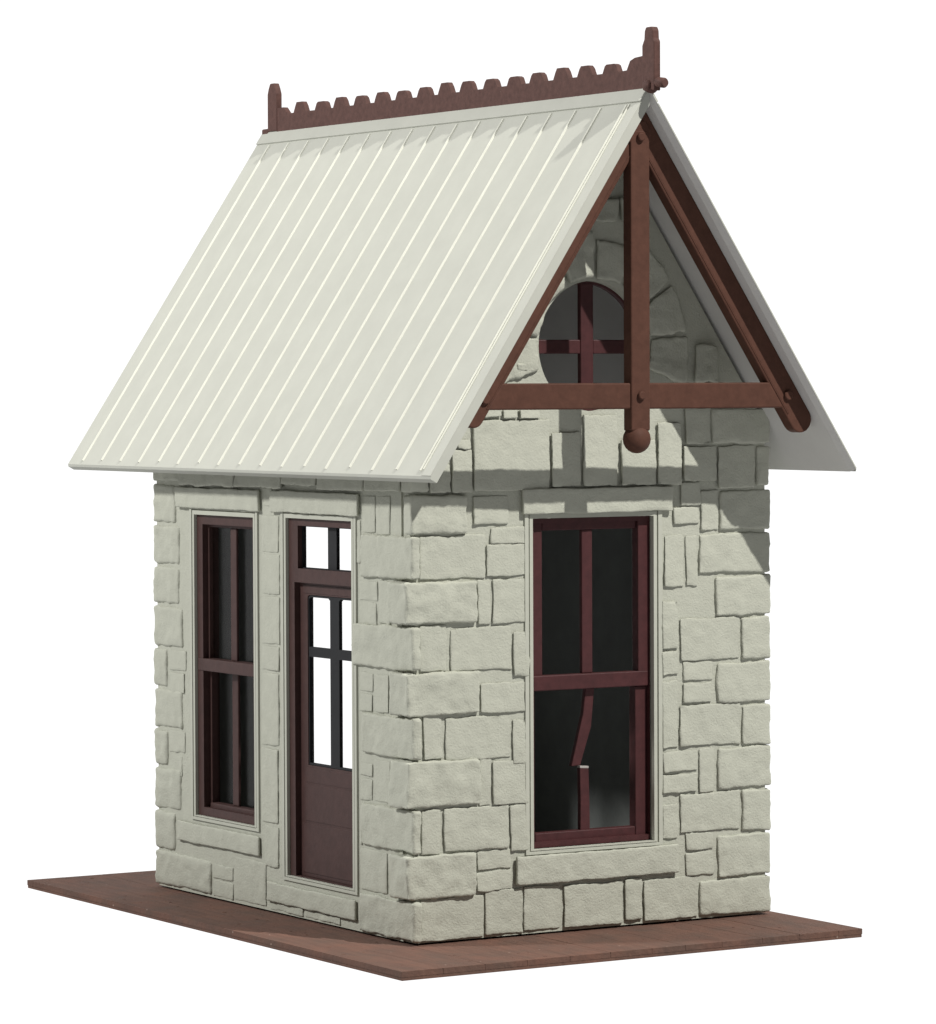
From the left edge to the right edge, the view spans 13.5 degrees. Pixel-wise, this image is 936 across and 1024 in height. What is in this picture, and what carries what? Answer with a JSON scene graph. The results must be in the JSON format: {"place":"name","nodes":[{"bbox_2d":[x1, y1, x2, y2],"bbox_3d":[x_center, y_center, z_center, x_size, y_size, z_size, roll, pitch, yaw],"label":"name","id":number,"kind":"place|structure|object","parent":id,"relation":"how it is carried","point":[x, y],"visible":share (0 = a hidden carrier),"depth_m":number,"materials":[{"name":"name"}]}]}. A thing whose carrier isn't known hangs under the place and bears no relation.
{"place":"outdoors","nodes":[
{"label":"outdoors","id":0,"kind":"place"},
{"bbox_2d":[27,870,861,980],"bbox_3d":[-0.275,2.464,24.666,3.171,0.056,4.834,-1,2,-31],"label":"base board","id":1,"kind":"object","parent":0,"point":[144,894],"visible":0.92,"depth_m":23.19,"materials":[{"name":"paint"}]},
{"bbox_2d":[68,27,855,943],"bbox_3d":[-0.117,-0.208,24.749,2.972,5.282,4.798,-1,2,-31],"label":"stone hut","id":2,"kind":"object","parent":1,"relation":"on","point":[510,387],"visible":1,"depth_m":23.65,"materials":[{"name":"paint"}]},
{"bbox_2d":[174,486,260,855],"bbox_3d":[-1.514,0.979,24.771,0.159,2.265,1.126,-1,2,-31],"label":"window","id":3,"kind":"structure","parent":2,"relation":"in","point":[206,665],"depth_m":24.94,"materials":[{"name":"paint"}]},
{"bbox_2d":[300,582,352,884],"bbox_3d":[-0.814,1.322,23.673,0.044,1.778,0.716,-1,2,-31],"label":"door","id":4,"kind":"structure","parent":2,"relation":"in","point":[326,790],"depth_m":23.71,"materials":[{"name":"paint"}]},
{"bbox_2d":[539,281,623,410],"bbox_3d":[0.687,-0.982,23.404,0.768,0.768,0.046,-1,2,-31],"label":"round window","id":5,"kind":"structure","parent":2,"relation":"in","point":[585,346],"depth_m":23.38,"materials":[{"name":"red paint"}]},
{"bbox_2d":[516,486,678,885],"bbox_3d":[0.733,1.013,23.419,1.151,2.330,0.167,-1,2,-31],"label":"window","id":6,"kind":"structure","parent":2,"relation":"in","point":[583,510],"depth_m":23.44,"materials":[{"name":"red paint"}]},
{"bbox_2d":[0,0,935,1023],"label":"sky","id":7,"kind":"structure","parent":0,"point":[808,127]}
]}

